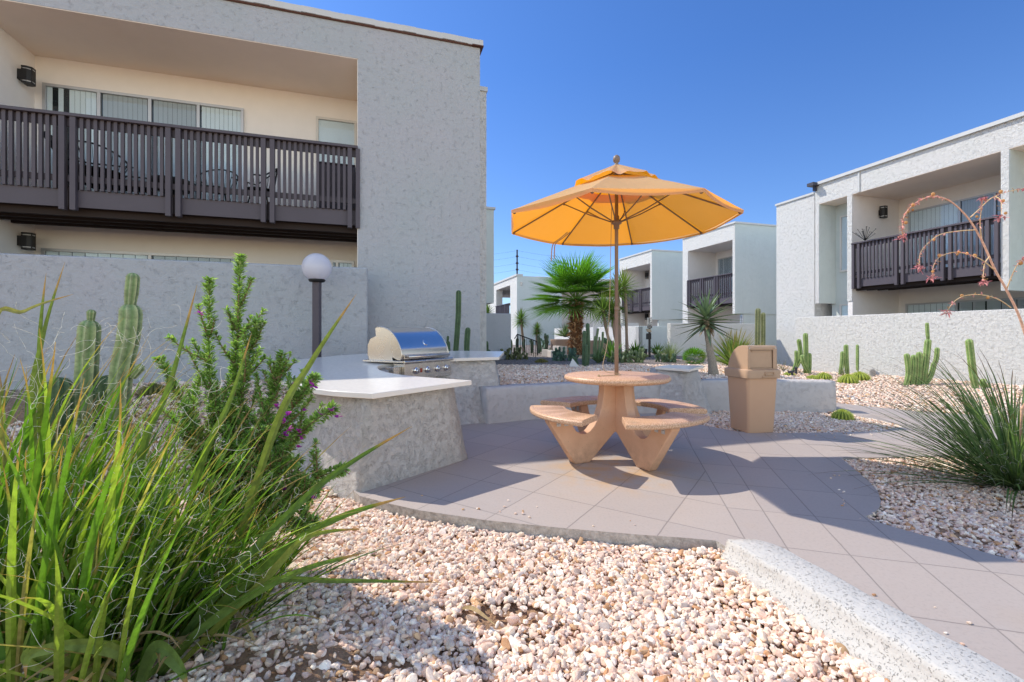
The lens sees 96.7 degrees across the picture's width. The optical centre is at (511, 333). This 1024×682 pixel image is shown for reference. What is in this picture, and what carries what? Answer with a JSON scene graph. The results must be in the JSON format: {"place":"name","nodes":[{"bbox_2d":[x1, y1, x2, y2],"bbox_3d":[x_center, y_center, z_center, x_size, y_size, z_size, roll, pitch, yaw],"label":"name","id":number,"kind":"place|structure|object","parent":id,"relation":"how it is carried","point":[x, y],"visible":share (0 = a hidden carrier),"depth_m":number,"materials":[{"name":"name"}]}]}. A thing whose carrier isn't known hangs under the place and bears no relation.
{"place":"outdoors","nodes":[
{"label":"outdoors","id":0,"kind":"place"},
{"bbox_2d":[151,175,195,196],"bbox_3d":[-5.611,-2.316,7.511,0.660,0.466,0.660,0,0,0],"label":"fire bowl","id":1,"kind":"object","parent":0,"point":[173,183],"visible":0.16,"depth_m":7.36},
{"bbox_2d":[319,161,355,209],"bbox_3d":[-3.181,-2.549,8.270,0.648,0.931,0.510,0,0,-17],"label":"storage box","id":2,"kind":"object","parent":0,"point":[341,183],"visible":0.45,"depth_m":8.05,"materials":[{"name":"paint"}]},
{"bbox_2d":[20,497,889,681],"bbox_3d":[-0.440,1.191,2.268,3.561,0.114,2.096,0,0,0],"label":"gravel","id":3,"kind":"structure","parent":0,"point":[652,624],"depth_m":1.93,"materials":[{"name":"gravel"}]},
{"bbox_2d":[462,606,494,624],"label":"dry leaf","id":4,"kind":"object","parent":3,"relation":"on","point":[477,610],"visible":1,"depth_m":1.90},
{"bbox_2d":[834,643,849,654],"bbox_3d":[1.235,1.176,1.697,0.057,0.052,0.085,0,0,33],"label":"rock","id":5,"kind":"object","parent":3,"relation":"on","point":[843,648],"visible":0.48,"depth_m":1.68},
{"bbox_2d":[0,345,1023,681],"bbox_3d":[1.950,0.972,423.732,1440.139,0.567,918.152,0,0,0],"label":"ground","id":6,"kind":"structure","parent":0,"point":[344,655],"depth_m":1.98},
{"bbox_2d":[0,429,77,468],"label":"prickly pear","id":7,"kind":"object","parent":6,"relation":"on","point":[53,441],"visible":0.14,"depth_m":3.68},
{"bbox_2d":[47,377,75,436],"bbox_3d":[-3.981,0.672,3.999,0.227,0.588,0.228,0,0,24],"label":"column cactus","id":8,"kind":"object","parent":6,"relation":"on","point":[66,385],"depth_m":3.97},
{"bbox_2d":[73,309,102,430],"bbox_3d":[-3.969,0.340,4.254,0.240,1.137,0.206,0,0,0],"label":"column cactus","id":9,"kind":"object","parent":6,"relation":"on","point":[90,332],"depth_m":4.20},
{"bbox_2d":[92,375,107,431],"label":"column cactus","id":10,"kind":"object","parent":6,"relation":"on","point":[100,389],"depth_m":4.23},
{"bbox_2d":[0,322,245,666],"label":"strap yucca","id":11,"kind":"object","parent":6,"relation":"on","point":[36,472],"visible":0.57,"depth_m":1.74,"materials":[{"name":"green plant"}]},
{"bbox_2d":[106,273,145,431],"bbox_3d":[-3.615,0.169,4.255,0.338,1.480,0.216,0,0,0],"label":"column cactus","id":12,"kind":"object","parent":6,"relation":"on","point":[130,315],"depth_m":4.21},
{"bbox_2d":[55,385,239,536],"bbox_3d":[-1.870,0.766,2.399,1.220,0.992,0.974,0,0,0],"label":"strap yucca","id":13,"kind":"object","parent":6,"relation":"on","point":[160,481],"visible":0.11,"depth_m":2.35,"materials":[{"name":"green plant"}]},
{"bbox_2d":[136,383,165,395],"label":"barrel cactus","id":14,"kind":"object","parent":6,"relation":"on","point":[152,389],"visible":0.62,"depth_m":5.63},
{"bbox_2d":[7,379,336,562],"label":"gravel","id":15,"kind":"structure","parent":6,"relation":"on","point":[326,489],"depth_m":4.74,"materials":[{"name":"gravel"}]},
{"bbox_2d":[0,378,358,681],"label":"strap yucca","id":16,"kind":"object","parent":6,"relation":"on","point":[55,619],"visible":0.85,"depth_m":1.54,"materials":[{"name":"green plant"}]},
{"bbox_2d":[0,253,367,389],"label":"garden wall","id":17,"kind":"structure","parent":6,"relation":"on","point":[281,294],"depth_m":6.42,"materials":[{"name":"grey paint"}]},
{"bbox_2d":[0,445,414,681],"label":"strap yucca","id":18,"kind":"object","parent":6,"relation":"on","point":[261,601],"visible":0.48,"depth_m":1.82,"materials":[{"name":"green plant"}]},
{"bbox_2d":[0,263,441,681],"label":"strap yucca","id":19,"kind":"object","parent":6,"relation":"on","point":[198,625],"visible":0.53,"depth_m":1.69,"materials":[{"name":"green plant"}]},
{"bbox_2d":[0,0,487,350],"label":"apartment block","id":20,"kind":"structure","parent":6,"relation":"on","point":[245,91],"depth_m":7.77,"materials":[{"name":"grey paint"}]},
{"bbox_2d":[68,141,126,190],"bbox_3d":[-6.443,-2.568,7.115,0.638,0.977,0.747,0,0,30],"label":"rope chair","id":21,"kind":"object","parent":20,"relation":"on","point":[92,170],"visible":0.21,"depth_m":7.17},
{"bbox_2d":[44,131,152,195],"bbox_3d":[-6.586,-2.580,7.318,1.301,0.996,0.548,0,0,-17],"label":"lounge chair","id":22,"kind":"object","parent":20,"relation":"on","point":[92,185],"visible":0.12,"depth_m":7.37,"materials":[{"name":"metal"}]},
{"bbox_2d":[41,248,239,262],"bbox_3d":[-6.427,-0.367,8.045,2.990,2.126,0.080,0,0,-17],"label":"window","id":23,"kind":"structure","parent":20,"relation":"in","point":[44,251],"depth_m":7.98,"materials":[{"name":"glass"}]},
{"bbox_2d":[42,82,243,201],"bbox_3d":[-6.420,-3.167,8.048,2.973,2.048,0.080,0,0,-17],"label":"window","id":24,"kind":"structure","parent":20,"relation":"in","point":[55,97],"depth_m":8.05,"materials":[{"name":"glass"}]},
{"bbox_2d":[196,169,237,201],"bbox_3d":[-5.015,-2.488,7.763,0.622,0.814,0.532,0,0,-17],"label":"rope chair","id":25,"kind":"object","parent":20,"relation":"on","point":[225,180],"visible":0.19,"depth_m":7.86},
{"bbox_2d":[247,168,276,202],"bbox_3d":[-4.312,-2.488,7.831,0.532,0.814,0.622,0,0,-40],"label":"rope chair","id":26,"kind":"object","parent":20,"relation":"on","point":[248,187],"visible":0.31,"depth_m":7.80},
{"bbox_2d":[316,116,356,166],"bbox_3d":[-3.451,-3.172,8.955,0.747,2.097,0.080,0,0,-17],"label":"window","id":27,"kind":"structure","parent":20,"relation":"in","point":[333,130],"depth_m":8.96,"materials":[{"name":"clear glass"}]},
{"bbox_2d":[330,260,353,266],"bbox_3d":[-3.348,-0.373,8.987,0.436,2.138,0.080,0,0,-17],"label":"window","id":28,"kind":"structure","parent":20,"relation":"in","point":[335,263],"depth_m":8.98,"materials":[{"name":"glass"}]},
{"bbox_2d":[486,206,495,304],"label":"apartment block","id":29,"kind":"structure","parent":20,"relation":"attached to","point":[489,255],"depth_m":13.85,"materials":[{"name":"grey paint"}]},
{"bbox_2d":[150,253,350,549],"bbox_3d":[-1.288,0.366,2.295,1.141,1.569,0.483,0,0,11],"label":"sage shrub","id":30,"kind":"object","parent":6,"relation":"on","point":[290,436],"visible":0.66,"depth_m":2.29,"materials":[{"name":"green plant"}]},
{"bbox_2d":[301,253,331,357],"bbox_3d":[-2.769,-0.178,6.460,0.400,1.928,0.400,0,0,0],"label":"globe lamp","id":31,"kind":"object","parent":6,"relation":"on","point":[316,269],"visible":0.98,"depth_m":6.41,"materials":[{"name":"glass"}]},
{"bbox_2d":[277,351,503,499],"bbox_3d":[-1.410,0.801,5.145,2.876,1.071,3.910,0,0,0],"label":"barbecue counter","id":32,"kind":"object","parent":6,"relation":"on","point":[378,402],"visible":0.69,"depth_m":3.72,"materials":[{"name":"paint"}]},
{"bbox_2d":[363,326,453,378],"bbox_3d":[-1.271,0.255,5.576,0.697,0.682,0.998,0,0,30],"label":"barbecue grill","id":33,"kind":"object","parent":32,"relation":"in","point":[418,352],"visible":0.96,"depth_m":5.36,"materials":[{"name":"metal"}]},
{"bbox_2d":[446,336,450,350],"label":"column cactus","id":34,"kind":"object","parent":6,"relation":"on","point":[448,343],"depth_m":7.68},
{"bbox_2d":[453,290,461,350],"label":"column cactus","id":35,"kind":"object","parent":6,"relation":"on","point":[457,322],"depth_m":7.67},
{"bbox_2d":[464,327,470,350],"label":"column cactus","id":36,"kind":"object","parent":6,"relation":"on","point":[467,339],"depth_m":7.67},
{"bbox_2d":[486,305,493,312],"bbox_3d":[-0.914,-0.257,16.509,0.799,1.827,0.765,0,0,0],"label":"yucca tree","id":37,"kind":"object","parent":6,"relation":"on","point":[488,308],"visible":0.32,"depth_m":16.44,"materials":[{"name":"green plant"}]},
{"bbox_2d":[486,313,510,358],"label":"garden wall","id":38,"kind":"structure","parent":6,"relation":"on","point":[498,331],"depth_m":13.15,"materials":[{"name":"grey paint"}]},
{"bbox_2d":[500,347,527,359],"bbox_3d":[0.068,0.569,13.106,0.810,0.393,0.626,0,0,0],"label":"prickly pear","id":39,"kind":"object","parent":6,"relation":"on","point":[514,354],"visible":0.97,"depth_m":12.97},
{"bbox_2d":[511,308,531,350],"bbox_3d":[0.338,-0.198,17.493,0.959,1.718,0.903,0,0,0],"label":"yucca tree","id":40,"kind":"object","parent":6,"relation":"on","point":[520,318],"visible":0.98,"depth_m":17.45,"materials":[{"name":"green plant"}]},
{"bbox_2d":[514,334,537,356],"bbox_3d":[0.414,0.345,13.407,0.732,0.696,0.058,0,0,17],"label":"handrail","id":41,"kind":"object","parent":6,"relation":"on","point":[524,344],"visible":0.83,"depth_m":13.37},
{"bbox_2d":[530,322,542,345],"bbox_3d":[0.971,0.088,17.483,0.644,1.151,0.628,0,0,0],"label":"yucca tree","id":42,"kind":"object","parent":6,"relation":"on","point":[536,330],"visible":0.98,"depth_m":17.45,"materials":[{"name":"green plant"}]},
{"bbox_2d":[537,335,540,352],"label":"column cactus","id":43,"kind":"object","parent":6,"relation":"on","point":[539,343],"depth_m":17.25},
{"bbox_2d":[535,358,547,362],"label":"barrel cactus","id":44,"kind":"object","parent":6,"relation":"on","point":[540,360],"visible":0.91,"depth_m":11.47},
{"bbox_2d":[542,349,548,356],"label":"garden block","id":45,"kind":"structure","parent":6,"relation":"on","point":[544,352],"depth_m":14.71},
{"bbox_2d":[544,335,547,348],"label":"column cactus","id":46,"kind":"object","parent":6,"relation":"on","point":[546,341],"depth_m":17.54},
{"bbox_2d":[496,250,596,274],"bbox_3d":[1.443,-3.564,41.971,15.264,8.801,4.071,0,0,0],"label":"utility pole","id":47,"kind":"object","parent":6,"relation":"on","point":[517,263],"visible":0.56,"depth_m":39.98,"materials":[{"name":"brown wood"}]},
{"bbox_2d":[547,350,554,356],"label":"garden block","id":48,"kind":"structure","parent":6,"relation":"on","point":[549,353],"depth_m":14.42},
{"bbox_2d":[488,274,614,344],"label":"apartment block","id":49,"kind":"structure","parent":6,"relation":"on","point":[515,288],"depth_m":30.53,"materials":[{"name":"white paint"}]},
{"bbox_2d":[550,339,569,352],"bbox_3d":[1.946,0.525,17.600,0.920,0.622,0.920,0,0,0],"label":"planter","id":50,"kind":"object","parent":6,"relation":"on","point":[558,342],"visible":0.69,"depth_m":17.19,"materials":[{"name":"concrete"}]},
{"bbox_2d":[551,321,570,336],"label":"yucca","id":51,"kind":"object","parent":50,"relation":"in","point":[564,331],"visible":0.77,"depth_m":17.91,"materials":[{"name":"green plant"}]},
{"bbox_2d":[553,346,566,354],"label":"garden block","id":52,"kind":"structure","parent":6,"relation":"on","point":[561,347],"depth_m":15.51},
{"bbox_2d":[552,347,578,360],"bbox_3d":[1.464,0.562,12.539,0.749,0.411,0.680,0,0,0],"label":"prickly pear","id":53,"kind":"object","parent":6,"relation":"on","point":[558,355],"visible":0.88,"depth_m":12.39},
{"bbox_2d":[479,382,660,423],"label":"seat wall","id":54,"kind":"structure","parent":6,"relation":"on","point":[507,403],"depth_m":6.03,"materials":[{"name":"paint"}]},
{"bbox_2d":[569,358,578,366],"bbox_3d":[1.353,0.636,9.970,0.240,0.200,0.180,0,0,0],"label":"white rock","id":55,"kind":"object","parent":6,"relation":"on","point":[573,363],"visible":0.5,"depth_m":9.91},
{"bbox_2d":[536,276,614,327],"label":"apartment block","id":56,"kind":"structure","parent":6,"relation":"on","point":[565,320],"depth_m":35.01,"materials":[{"name":"white paint"}]},
{"bbox_2d":[520,248,632,354],"bbox_3d":[2.220,-1.094,16.003,3.994,3.900,3.928,0,0,0],"label":"fan palm","id":57,"kind":"object","parent":6,"relation":"on","point":[581,277],"visible":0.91,"depth_m":15.63,"materials":[{"name":"green plant"}]},
{"bbox_2d":[582,323,589,366],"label":"column cactus","id":58,"kind":"object","parent":6,"relation":"on","point":[585,347],"depth_m":10.06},
{"bbox_2d":[554,326,642,350],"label":"garden wall","id":59,"kind":"structure","parent":6,"relation":"on","point":[632,333],"depth_m":19.70,"materials":[{"name":"white paint"}]},
{"bbox_2d":[593,328,603,355],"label":"candelabra cactus","id":60,"kind":"object","parent":6,"relation":"on","point":[596,339],"visible":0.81,"depth_m":12.46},
{"bbox_2d":[590,349,609,362],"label":"agave","id":61,"kind":"object","parent":6,"relation":"on","point":[598,358],"visible":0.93,"depth_m":11.36,"materials":[{"name":"green plant"}]},
{"bbox_2d":[590,340,613,353],"bbox_3d":[3.202,0.545,17.000,1.160,0.581,1.160,0,0,0],"label":"planter","id":62,"kind":"object","parent":6,"relation":"on","point":[591,346],"visible":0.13,"depth_m":16.52,"materials":[{"name":"concrete"}]},
{"bbox_2d":[600,337,622,358],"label":"agave","id":63,"kind":"object","parent":6,"relation":"on","point":[610,347],"visible":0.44,"depth_m":13.24,"materials":[{"name":"green plant"}]},
{"bbox_2d":[587,270,636,353],"bbox_3d":[3.033,-0.653,14.007,1.614,2.655,1.254,0,0,0],"label":"yucca tree","id":64,"kind":"object","parent":6,"relation":"on","point":[604,307],"visible":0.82,"depth_m":13.95,"materials":[{"name":"green plant"}]},
{"bbox_2d":[593,323,638,339],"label":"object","id":65,"kind":"structure","parent":6,"relation":"on","point":[595,325],"depth_m":22.00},
{"bbox_2d":[605,267,643,351],"bbox_3d":[3.588,-0.754,14.604,1.301,2.851,1.194,0,0,0],"label":"yucca tree","id":66,"kind":"object","parent":6,"relation":"on","point":[626,317],"visible":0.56,"depth_m":14.56,"materials":[{"name":"green plant"}]},
{"bbox_2d":[607,348,648,362],"bbox_3d":[2.944,0.560,11.642,0.901,0.416,0.781,0,0,0],"label":"prickly pear","id":67,"kind":"object","parent":6,"relation":"on","point":[637,358],"visible":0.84,"depth_m":11.56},
{"bbox_2d":[623,339,642,355],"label":"agave","id":68,"kind":"object","parent":6,"relation":"on","point":[636,348],"visible":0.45,"depth_m":14.79,"materials":[{"name":"green plant"}]},
{"bbox_2d":[646,318,651,356],"bbox_3d":[4.296,0.114,14.235,0.187,1.245,0.190,0,0,0],"label":"pet waste station","id":69,"kind":"object","parent":6,"relation":"on","point":[649,327],"visible":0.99,"depth_m":14.26,"materials":[{"name":"metal"}]},
{"bbox_2d":[619,249,682,325],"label":"apartment block","id":70,"kind":"structure","parent":6,"relation":"on","point":[659,299],"depth_m":26.67,"materials":[{"name":"white paint"}]},
{"bbox_2d":[636,326,666,351],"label":"garden wall","id":71,"kind":"structure","parent":6,"relation":"on","point":[658,334],"depth_m":18.72,"materials":[{"name":"white paint"}]},
{"bbox_2d":[496,364,807,384],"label":"gravel","id":72,"kind":"structure","parent":6,"relation":"on","point":[516,373],"depth_m":8.66,"materials":[{"name":"gravel"}]},
{"bbox_2d":[647,344,663,355],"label":"agave","id":73,"kind":"object","parent":6,"relation":"on","point":[657,347],"visible":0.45,"depth_m":15.13,"materials":[{"name":"green plant"}]},
{"bbox_2d":[654,349,676,362],"bbox_3d":[3.913,0.582,11.709,0.471,0.365,0.488,0,0,-21],"label":"prickly pear","id":74,"kind":"object","parent":6,"relation":"on","point":[663,358],"visible":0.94,"depth_m":11.65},
{"bbox_2d":[659,341,685,359],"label":"grass clump","id":75,"kind":"object","parent":6,"relation":"on","point":[669,351],"visible":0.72,"depth_m":12.42,"materials":[{"name":"green plant"}]},
{"bbox_2d":[650,365,711,414],"bbox_3d":[2.443,0.886,6.821,1.109,0.800,1.035,0,0,-36],"label":"stucco pedestal","id":76,"kind":"object","parent":6,"relation":"on","point":[684,384],"visible":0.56,"depth_m":6.46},
{"bbox_2d":[682,347,706,363],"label":"round shrub","id":77,"kind":"object","parent":6,"relation":"on","point":[695,352],"visible":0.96,"depth_m":11.13,"materials":[{"name":"green plant"}]},
{"bbox_2d":[668,289,741,374],"bbox_3d":[3.408,-0.005,7.935,1.269,1.601,1.312,0,0,0],"label":"aloe tree","id":78,"kind":"object","parent":6,"relation":"on","point":[705,323],"visible":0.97,"depth_m":7.88,"materials":[{"name":"green plant"}]},
{"bbox_2d":[667,323,760,355],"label":"garden wall","id":79,"kind":"structure","parent":6,"relation":"on","point":[696,341],"depth_m":15.83,"materials":[{"name":"white paint"}]},
{"bbox_2d":[682,221,775,345],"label":"apartment block","id":80,"kind":"structure","parent":6,"relation":"on","point":[735,261],"depth_m":20.44,"materials":[{"name":"white paint"}]},
{"bbox_2d":[718,256,732,297],"bbox_3d":[10.872,-2.729,21.797,0.080,2.122,2.719,0,0,-17],"label":"window","id":81,"kind":"structure","parent":80,"relation":"in","point":[725,265],"depth_m":22.57,"materials":[{"name":"glass"}]},
{"bbox_2d":[700,327,762,366],"bbox_3d":[4.180,0.258,8.608,1.434,0.844,1.479,0,0,0],"label":"yucca","id":82,"kind":"object","parent":6,"relation":"on","point":[729,347],"visible":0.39,"depth_m":8.53,"materials":[{"name":"green plant"}]},
{"bbox_2d":[701,379,835,412],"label":"wall","id":83,"kind":"structure","parent":6,"relation":"on","point":[806,395],"depth_m":6.75,"materials":[{"name":"paint"}]},
{"bbox_2d":[701,410,901,432],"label":"gravel","id":84,"kind":"structure","parent":6,"relation":"on","point":[784,420],"depth_m":5.83,"materials":[{"name":"gravel"}]},
{"bbox_2d":[792,333,811,373],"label":"column cactus","id":85,"kind":"object","parent":6,"relation":"on","point":[803,356],"depth_m":12.19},
{"bbox_2d":[775,192,831,365],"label":"apartment block","id":86,"kind":"structure","parent":6,"relation":"on","point":[795,257],"depth_m":15.90,"materials":[{"name":"white paint"}]},
{"bbox_2d":[806,375,817,378],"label":"barrel cactus","id":87,"kind":"object","parent":6,"relation":"on","point":[812,377],"visible":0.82,"depth_m":11.36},
{"bbox_2d":[816,372,832,379],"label":"barrel cactus","id":88,"kind":"object","parent":6,"relation":"on","point":[824,375],"visible":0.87,"depth_m":11.24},
{"bbox_2d":[830,409,855,420],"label":"barrel cactus","id":89,"kind":"object","parent":6,"relation":"on","point":[842,412],"visible":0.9,"depth_m":6.10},
{"bbox_2d":[838,344,849,374],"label":"column cactus","id":90,"kind":"object","parent":6,"relation":"on","point":[844,358],"depth_m":12.03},
{"bbox_2d":[836,374,859,383],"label":"barrel cactus","id":91,"kind":"object","parent":6,"relation":"on","point":[848,378],"visible":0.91,"depth_m":10.41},
{"bbox_2d":[676,359,1022,416],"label":"gravel","id":92,"kind":"structure","parent":6,"relation":"on","point":[867,386],"depth_m":8.68,"materials":[{"name":"gravel"}]},
{"bbox_2d":[755,308,765,344],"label":"column cactus","id":93,"kind":"object","parent":92,"relation":"on","point":[760,323],"depth_m":8.81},
{"bbox_2d":[856,344,858,371],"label":"column cactus","id":94,"kind":"object","parent":6,"relation":"on","point":[857,356],"depth_m":12.21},
{"bbox_2d":[850,371,871,380],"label":"barrel cactus","id":95,"kind":"object","parent":6,"relation":"on","point":[863,376],"visible":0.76,"depth_m":10.84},
{"bbox_2d":[721,539,1023,681],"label":"garden kerb","id":96,"kind":"structure","parent":6,"relation":"on","point":[887,641],"depth_m":1.69,"materials":[{"name":"concrete"}]},
{"bbox_2d":[869,368,875,375],"bbox_3d":[9.107,0.983,11.500,0.150,0.209,0.073,0,0,0],"label":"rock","id":97,"kind":"object","parent":6,"relation":"on","point":[872,372],"visible":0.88,"depth_m":11.47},
{"bbox_2d":[796,309,1023,385],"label":"garden wall","id":98,"kind":"structure","parent":6,"relation":"on","point":[997,336],"depth_m":10.85,"materials":[{"name":"white paint"}]},
{"bbox_2d":[807,111,1023,315],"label":"apartment block","id":99,"kind":"structure","parent":6,"relation":"on","point":[876,273],"depth_m":12.63,"materials":[{"name":"white paint"}]},
{"bbox_2d":[839,215,846,271],"bbox_3d":[10.678,-2.891,14.496,0.080,1.803,0.444,0,0,-17],"label":"window","id":100,"kind":"structure","parent":99,"relation":"in","point":[843,219],"depth_m":14.62,"materials":[{"name":"clear glass"}]},
{"bbox_2d":[839,304,847,315],"bbox_3d":[10.722,-0.403,14.354,0.080,1.098,0.772,0,0,-17],"label":"window","id":101,"kind":"structure","parent":99,"relation":"in","point":[843,308],"depth_m":14.62,"materials":[{"name":"clear glass"}]},
{"bbox_2d":[854,226,874,239],"bbox_3d":[10.267,-2.915,13.195,0.395,0.420,0.612,0,0,-24],"label":"wire ornament","id":102,"kind":"object","parent":99,"relation":"on","point":[865,236],"visible":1,"depth_m":13.20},
{"bbox_2d":[908,191,1000,272],"bbox_3d":[12.596,-2.717,12.532,0.080,2.053,2.976,0,0,-17],"label":"window","id":103,"kind":"structure","parent":99,"relation":"in","point":[943,214],"depth_m":12.86,"materials":[{"name":"glass"}]},
{"bbox_2d":[905,297,1023,312],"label":"window","id":104,"kind":"structure","parent":99,"relation":"in","point":[985,304],"depth_m":12.60,"materials":[{"name":"glass"}]},
{"bbox_2d":[809,188,1023,524],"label":"red yucca","id":105,"kind":"object","parent":6,"relation":"on","point":[1002,465],"visible":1,"depth_m":3.38,"materials":[{"name":"green plant"}]},
{"bbox_2d":[903,323,940,385],"bbox_3d":[8.766,0.445,9.740,0.762,1.366,0.151,0,0,0],"label":"column cactus","id":106,"kind":"object","parent":6,"relation":"on","point":[917,363],"depth_m":9.71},
{"bbox_2d":[964,339,989,388],"bbox_3d":[9.090,0.604,8.880,0.472,1.013,0.150,0,0,0],"label":"column cactus","id":107,"kind":"object","parent":6,"relation":"on","point":[970,350],"depth_m":8.85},
{"bbox_2d":[540,333,550,351],"bbox_3d":[1.242,0.362,18.396,0.473,0.768,0.807,0,0,-42],"label":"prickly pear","id":108,"kind":"object","parent":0,"point":[543,344],"visible":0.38,"depth_m":18.39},
{"bbox_2d":[604,338,621,356],"bbox_3d":[3.079,0.436,13.852,0.566,0.632,0.317,0,0,44],"label":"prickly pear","id":109,"kind":"object","parent":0,"point":[605,339],"visible":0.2,"depth_m":13.90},
{"bbox_2d":[276,0,1023,313],"label":"sky","id":110,"kind":"structure","parent":0,"point":[748,103],"materials":[{"name":"blue"}]},
{"bbox_2d":[353,403,1023,679],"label":"patio","id":111,"kind":"structure","parent":0,"point":[709,487],"depth_m":3.03,"materials":[{"name":"tile"}]},
{"bbox_2d":[530,371,709,470],"bbox_3d":[0.964,0.756,4.196,1.600,0.760,1.600,0,0,0],"label":"picnic table","id":112,"kind":"object","parent":111,"relation":"on","point":[647,441],"visible":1,"depth_m":3.96,"materials":[{"name":"concrete"}]},
{"bbox_2d":[511,155,743,376],"bbox_3d":[0.964,-0.634,4.196,1.940,2.029,1.940,0,0,0],"label":"patio umbrella","id":113,"kind":"object","parent":112,"relation":"on","point":[616,204],"visible":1,"depth_m":4.41,"materials":[{"name":"fabric"}]},
{"bbox_2d":[724,345,779,432],"bbox_3d":[2.836,0.636,5.378,0.445,1.000,0.459,0,0,-9],"label":"rubbish bin","id":114,"kind":"object","parent":111,"relation":"on","point":[752,372],"visible":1,"depth_m":5.22,"materials":[{"name":"plastic"}]},
{"bbox_2d":[421,432,972,645],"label":"stray gravel","id":115,"kind":"structure","parent":0,"point":[874,594],"depth_m":2.86,"materials":[{"name":"stone"}]},
{"bbox_2d":[843,456,1023,562],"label":"gravel","id":116,"kind":"structure","parent":0,"point":[945,505],"depth_m":3.00,"materials":[{"name":"gravel"}]}
]}

